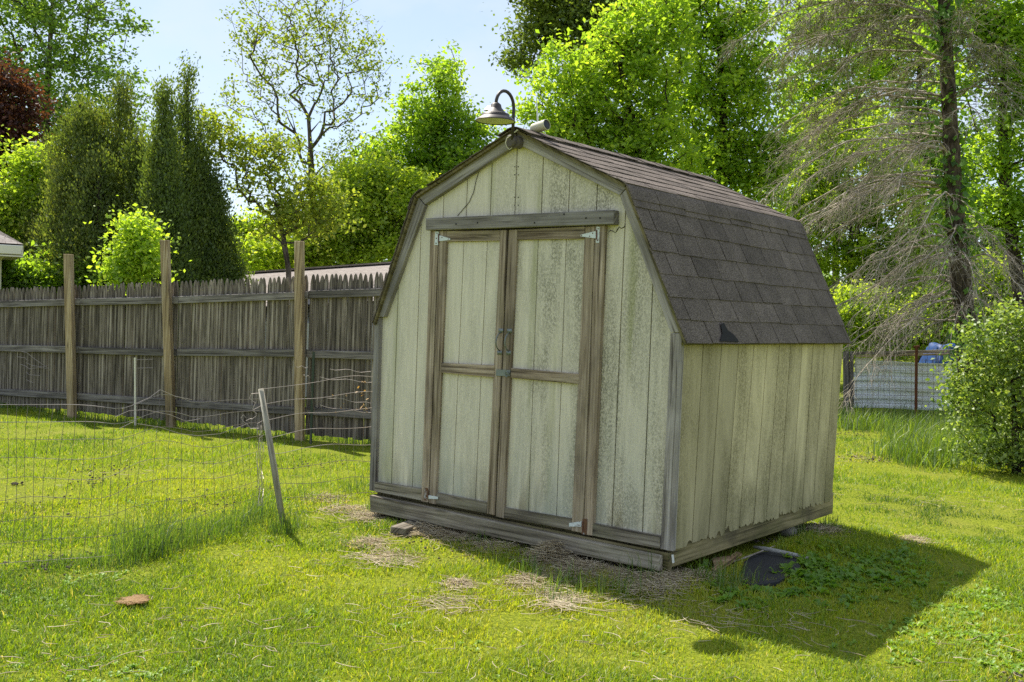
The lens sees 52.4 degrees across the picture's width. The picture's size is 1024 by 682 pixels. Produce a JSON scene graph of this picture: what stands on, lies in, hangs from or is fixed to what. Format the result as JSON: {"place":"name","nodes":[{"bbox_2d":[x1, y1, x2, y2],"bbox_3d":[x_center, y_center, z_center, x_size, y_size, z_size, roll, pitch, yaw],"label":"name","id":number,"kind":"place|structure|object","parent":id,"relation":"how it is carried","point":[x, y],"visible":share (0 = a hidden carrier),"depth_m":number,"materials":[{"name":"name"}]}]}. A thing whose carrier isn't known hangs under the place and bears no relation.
{"place":"outdoors","nodes":[
{"label":"outdoors","id":0,"kind":"place"},
{"bbox_2d":[0,400,370,446],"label":"tall grass","id":1,"kind":"structure","parent":0,"point":[119,417],"depth_m":12.49,"materials":[{"name":"green plant"}]},
{"bbox_2d":[0,341,1023,681],"bbox_3d":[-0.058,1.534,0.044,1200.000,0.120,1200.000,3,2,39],"label":"lawn","id":2,"kind":"structure","parent":0,"point":[512,617],"depth_m":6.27,"materials":[{"name":"plant"}]},
{"bbox_2d":[0,231,22,288],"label":"house","id":3,"kind":"structure","parent":2,"relation":"on","point":[11,248],"depth_m":14.58,"materials":[{"name":"paint"}]},
{"bbox_2d":[0,41,61,188],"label":"copper maple","id":4,"kind":"object","parent":2,"relation":"on","point":[14,116],"visible":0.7,"depth_m":20.88,"materials":[{"name":"red plant"}]},
{"bbox_2d":[0,124,65,288],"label":"young maple","id":5,"kind":"object","parent":2,"relation":"on","point":[21,162],"visible":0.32,"depth_m":18.15,"materials":[{"name":"green plant"}]},
{"bbox_2d":[20,351,60,411],"bbox_3d":[-6.103,0.552,13.416,0.726,0.833,0.063,2,2,4],"label":"garden stake","id":6,"kind":"object","parent":2,"relation":"on","point":[33,368],"visible":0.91,"depth_m":13.40,"materials":[{"name":"wood"}]},
{"bbox_2d":[1,238,125,343],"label":"hedge bush","id":7,"kind":"object","parent":2,"relation":"on","point":[24,273],"visible":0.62,"depth_m":16.37,"materials":[{"name":"green plant"}]},
{"bbox_2d":[9,54,150,389],"bbox_3d":[-7.064,-1.881,17.643,3.732,6.154,2.763,3,2,39],"label":"white cedar","id":8,"kind":"object","parent":2,"relation":"on","point":[100,172],"visible":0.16,"depth_m":17.09,"materials":[{"name":"green plant"}]},
{"bbox_2d":[0,0,160,162],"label":"poplar tree","id":9,"kind":"object","parent":2,"relation":"on","point":[33,14],"visible":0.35,"depth_m":33.65,"materials":[{"name":"green plant"}]},
{"bbox_2d":[113,594,149,604],"bbox_3d":[-1.907,1.301,5.237,0.182,0.003,0.199,3,2,39],"label":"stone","id":10,"kind":"object","parent":2,"relation":"on","point":[133,599],"visible":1,"depth_m":5.23,"materials":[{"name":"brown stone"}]},
{"bbox_2d":[80,195,191,316],"bbox_3d":[-5.242,-0.493,14.309,1.495,3.024,1.132,2,2,11],"label":"bright sapling","id":11,"kind":"object","parent":2,"relation":"on","point":[135,258],"visible":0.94,"depth_m":14.14,"materials":[{"name":"green plant"}]},
{"bbox_2d":[134,358,152,425],"bbox_3d":[-4.455,0.628,12.541,0.234,0.846,0.047,2,2,3],"label":"garden stake","id":12,"kind":"object","parent":2,"relation":"on","point":[135,359],"visible":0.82,"depth_m":12.54,"materials":[{"name":"metal"}]},
{"bbox_2d":[123,62,209,395],"bbox_3d":[-5.495,-1.593,16.572,1.732,5.775,1.485,3,2,39],"label":"white cedar","id":13,"kind":"object","parent":2,"relation":"on","point":[162,186],"visible":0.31,"depth_m":16.29,"materials":[{"name":"green plant"}]},
{"bbox_2d":[0,376,376,563],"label":"wire fence","id":14,"kind":"object","parent":2,"relation":"on","point":[274,470],"visible":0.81,"depth_m":7.03,"materials":[{"name":"grey metal"}]},
{"bbox_2d":[0,240,387,440],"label":"stockade fence","id":15,"kind":"object","parent":2,"relation":"on","point":[98,365],"visible":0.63,"depth_m":12.36,"materials":[{"name":"grey wood"}]},
{"bbox_2d":[169,49,258,388],"bbox_3d":[-5.148,-1.745,17.286,2.060,6.232,2.349,3,2,39],"label":"white cedar","id":16,"kind":"object","parent":2,"relation":"on","point":[217,240],"visible":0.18,"depth_m":17.15,"materials":[{"name":"green plant"}]},
{"bbox_2d":[230,199,289,270],"bbox_3d":[-6.464,-1.508,26.024,2.664,4.295,2.357,3,2,39],"label":"lilac bush","id":17,"kind":"object","parent":2,"relation":"on","point":[251,223],"visible":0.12,"depth_m":25.76,"materials":[{"name":"green plant"}]},
{"bbox_2d":[191,92,375,309],"bbox_3d":[-4.143,-1.623,17.915,3.584,5.159,1.797,2,2,-6],"label":"leafing tree","id":18,"kind":"object","parent":2,"relation":"on","point":[292,203],"visible":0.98,"depth_m":17.89,"materials":[{"name":"green plant"}]},
{"bbox_2d":[212,0,402,266],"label":"leafing tree","id":19,"kind":"object","parent":2,"relation":"on","point":[255,42],"visible":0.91,"depth_m":23.93,"materials":[{"name":"green plant"}]},
{"bbox_2d":[244,261,390,400],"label":"garage","id":20,"kind":"structure","parent":2,"relation":"on","point":[368,269],"depth_m":19.25,"materials":[{"name":"paint"}]},
{"bbox_2d":[298,352,370,443],"bbox_3d":[-1.980,0.665,10.891,0.956,1.050,0.506,3,2,39],"label":"wire fence","id":21,"kind":"object","parent":2,"relation":"on","point":[312,392],"visible":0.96,"depth_m":11.36,"materials":[{"name":"grey metal"}]},
{"bbox_2d":[234,144,440,270],"bbox_3d":[-3.598,-1.715,22.480,5.440,5.125,2.604,2,2,-7],"label":"yellow green bush","id":22,"kind":"object","parent":2,"relation":"on","point":[380,208],"visible":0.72,"depth_m":22.07,"materials":[{"name":"green plant"}]},
{"bbox_2d":[391,520,420,534],"bbox_3d":[-0.674,1.247,7.022,0.123,0.045,0.388,3,2,23],"label":"wood block","id":23,"kind":"object","parent":2,"relation":"on","point":[403,528],"depth_m":6.87,"materials":[{"name":"beige wood"}]},
{"bbox_2d":[305,39,509,203],"bbox_3d":[-2.421,-3.220,24.979,5.409,8.078,2.818,2,2,-2],"label":"maple tree","id":24,"kind":"object","parent":2,"relation":"on","point":[434,123],"visible":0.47,"depth_m":24.55,"materials":[{"name":"green plant"}]},
{"bbox_2d":[0,471,855,606],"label":"tall grass","id":25,"kind":"structure","parent":2,"relation":"on","point":[164,540],"depth_m":6.29,"materials":[{"name":"green plant"}]},
{"bbox_2d":[0,397,1023,681],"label":"clover patch","id":26,"kind":"object","parent":2,"relation":"on","point":[834,645],"visible":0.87,"depth_m":5.18,"materials":[{"name":"green plant"}]},
{"bbox_2d":[0,458,1023,681],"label":"straw","id":27,"kind":"object","parent":2,"relation":"on","point":[423,614],"visible":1,"depth_m":4.86,"materials":[{"name":"plant"}]},
{"bbox_2d":[2,432,1022,681],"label":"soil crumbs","id":28,"kind":"object","parent":2,"relation":"on","point":[404,546],"visible":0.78,"depth_m":7.64,"materials":[{"name":"soil"}]},
{"bbox_2d":[480,0,650,109],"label":"dark hemlock","id":29,"kind":"object","parent":2,"relation":"on","point":[561,15],"visible":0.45,"depth_m":30.55,"materials":[{"name":"green plant"}]},
{"bbox_2d":[369,127,850,571],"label":"garden shed","id":30,"kind":"structure","parent":2,"relation":"on","point":[588,351],"depth_m":6.57,"materials":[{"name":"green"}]},
{"bbox_2d":[424,230,510,514],"bbox_3d":[-0.289,0.193,6.813,0.708,1.839,0.085,3,2,39],"label":"door","id":31,"kind":"structure","parent":30,"relation":"in","point":[471,283],"depth_m":6.84,"materials":[{"name":"green"}]},
{"bbox_2d":[457,148,509,215],"bbox_3d":[-0.180,-1.028,6.770,0.460,0.414,0.026,4,2,43],"label":"cable","id":32,"kind":"object","parent":30,"relation":"attached to","point":[472,194],"visible":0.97,"depth_m":6.84,"materials":[{"name":"rubber"}]},
{"bbox_2d":[475,89,523,149],"bbox_3d":[-0.003,-1.375,6.496,0.248,0.363,0.562,3,2,39],"label":"gooseneck lamp","id":33,"kind":"object","parent":30,"relation":"attached to","point":[495,113],"visible":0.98,"depth_m":6.45,"materials":[{"name":"grey metal"}]},
{"bbox_2d":[536,98,538,121],"bbox_3d":[0.169,-1.474,6.896,0.035,0.276,0.018,3,2,39],"label":"antenna rod","id":34,"kind":"object","parent":30,"relation":"on","point":[537,110],"visible":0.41,"depth_m":6.89,"materials":[{"name":"white metal"}]},
{"bbox_2d":[530,119,550,132],"bbox_3d":[0.170,-1.346,6.613,0.150,0.114,0.068,4,2,44],"label":"spotlight","id":35,"kind":"object","parent":30,"relation":"attached to","point":[542,125],"visible":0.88,"depth_m":6.58,"materials":[{"name":"beige plastic"}]},
{"bbox_2d":[496,226,599,534],"bbox_3d":[0.203,0.222,6.420,0.715,1.847,0.085,3,2,39],"label":"door","id":36,"kind":"structure","parent":30,"relation":"in","point":[542,459],"depth_m":6.44,"materials":[{"name":"green"}]},
{"bbox_2d":[502,0,729,184],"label":"maple tree","id":37,"kind":"object","parent":2,"relation":"on","point":[633,57],"visible":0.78,"depth_m":20.59,"materials":[{"name":"green plant"}]},
{"bbox_2d":[297,428,943,647],"bbox_3d":[2.715,1.236,10.089,4.582,0.208,11.863,3,2,39],"label":"straw","id":38,"kind":"object","parent":2,"relation":"on","point":[551,551],"visible":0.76,"depth_m":6.02,"materials":[{"name":"beige plant"}]},
{"bbox_2d":[284,190,1013,360],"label":"distant woods","id":39,"kind":"object","parent":2,"relation":"on","point":[816,255],"depth_m":48.23,"materials":[{"name":"green plant"}]},
{"bbox_2d":[672,567,682,573],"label":"support block","id":40,"kind":"structure","parent":2,"relation":"on","point":[677,570],"depth_m":6.03,"materials":[{"name":"grey concrete"}]},
{"bbox_2d":[712,556,730,566],"bbox_3d":[1.260,1.361,6.369,0.095,0.050,0.286,3,2,39],"label":"broken board","id":41,"kind":"object","parent":2,"relation":"on","point":[723,558],"visible":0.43,"depth_m":6.37,"materials":[{"name":"brown wood"}]},
{"bbox_2d":[711,551,741,573],"bbox_3d":[1.316,1.353,6.365,0.045,0.020,0.585,3,2,27],"label":"broken board","id":42,"kind":"object","parent":2,"relation":"on","point":[733,557],"visible":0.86,"depth_m":6.38,"materials":[{"name":"brown wood"}]},
{"bbox_2d":[638,0,829,216],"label":"maple tree","id":43,"kind":"object","parent":2,"relation":"on","point":[712,95],"visible":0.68,"depth_m":22.10,"materials":[{"name":"green plant"}]},
{"bbox_2d":[737,551,799,586],"bbox_3d":[1.560,1.393,6.323,0.330,0.030,0.922,3,2,23],"label":"rubber mat","id":44,"kind":"object","parent":2,"relation":"on","point":[770,559],"visible":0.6,"depth_m":6.32,"materials":[{"name":"black rubber"}]},
{"bbox_2d":[733,545,774,562],"bbox_3d":[1.533,1.360,6.598,0.052,0.040,0.622,4,2,43],"label":"fallen stick","id":45,"kind":"object","parent":44,"relation":"on","point":[751,555],"visible":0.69,"depth_m":6.53,"materials":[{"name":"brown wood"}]},
{"bbox_2d":[753,546,808,559],"bbox_3d":[1.737,1.357,6.666,0.394,0.060,0.085,3,2,23],"label":"fallen stick","id":46,"kind":"object","parent":44,"relation":"on","point":[773,550],"visible":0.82,"depth_m":6.65,"materials":[{"name":"grey wood"}]},
{"bbox_2d":[778,527,796,536],"bbox_3d":[1.942,1.339,7.342,0.136,0.104,0.125,3,2,39],"label":"support stone","id":47,"kind":"object","parent":2,"relation":"on","point":[785,532],"visible":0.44,"depth_m":7.29,"materials":[{"name":"grey stone"}]},
{"bbox_2d":[696,536,950,616],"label":"broadleaf weeds","id":48,"kind":"object","parent":2,"relation":"on","point":[821,576],"visible":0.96,"depth_m":6.20,"materials":[{"name":"green plant"}]},
{"bbox_2d":[753,0,938,283],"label":"ash tree","id":49,"kind":"object","parent":2,"relation":"on","point":[879,70],"visible":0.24,"depth_m":27.65,"materials":[{"name":"green plant"}]},
{"bbox_2d":[754,85,970,386],"bbox_3d":[8.263,-2.403,25.042,4.725,7.248,4.380,3,2,39],"label":"understory tree","id":50,"kind":"object","parent":2,"relation":"on","point":[848,258],"visible":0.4,"depth_m":24.55,"materials":[{"name":"green plant"}]},
{"bbox_2d":[712,0,1023,425],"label":"spruce tree","id":51,"kind":"object","parent":2,"relation":"on","point":[945,23],"visible":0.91,"depth_m":16.38,"materials":[{"name":"grey plant"}]},
{"bbox_2d":[774,0,1023,362],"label":"oak tree","id":52,"kind":"object","parent":2,"relation":"on","point":[935,117],"visible":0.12,"depth_m":29.59,"materials":[{"name":"green plant"}]},
{"bbox_2d":[843,349,957,411],"bbox_3d":[6.629,0.739,17.578,2.106,1.276,0.170,2,2,0],"label":"metal panel","id":53,"kind":"object","parent":2,"relation":"on","point":[903,378],"visible":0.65,"depth_m":17.59,"materials":[{"name":"grey metal"}]},
{"bbox_2d":[850,345,950,417],"bbox_3d":[6.444,0.725,16.740,2.015,1.334,0.154,2,2,0],"label":"wire fence","id":54,"kind":"object","parent":2,"relation":"on","point":[916,365],"visible":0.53,"depth_m":16.80,"materials":[{"name":"metal"}]},
{"bbox_2d":[830,244,1023,361],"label":"understory bush","id":55,"kind":"object","parent":2,"relation":"on","point":[845,318],"visible":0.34,"depth_m":22.20,"materials":[{"name":"green plant"}]},
{"bbox_2d":[919,342,979,403],"bbox_3d":[8.546,0.651,20.486,0.899,1.226,1.200,2,2,0],"label":"tarpaulin","id":56,"kind":"object","parent":2,"relation":"on","point":[931,346],"visible":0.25,"depth_m":20.39,"materials":[{"name":"blue plastic"}]},
{"bbox_2d":[899,0,1023,404],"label":"oak tree","id":57,"kind":"object","parent":2,"relation":"on","point":[1009,204],"visible":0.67,"depth_m":20.29,"materials":[{"name":"green plant"}]},
{"bbox_2d":[925,292,1023,474],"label":"dogwood shrub","id":58,"kind":"object","parent":2,"relation":"on","point":[1003,368],"visible":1,"depth_m":11.16,"materials":[{"name":"green plant"}]},
{"bbox_2d":[0,0,1023,290],"label":"sky","id":59,"kind":"structure","parent":0,"point":[410,26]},
{"bbox_2d":[837,401,1023,472],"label":"tall grass","id":60,"kind":"structure","parent":0,"point":[918,450],"depth_m":13.09,"materials":[{"name":"green plant"}]}
]}

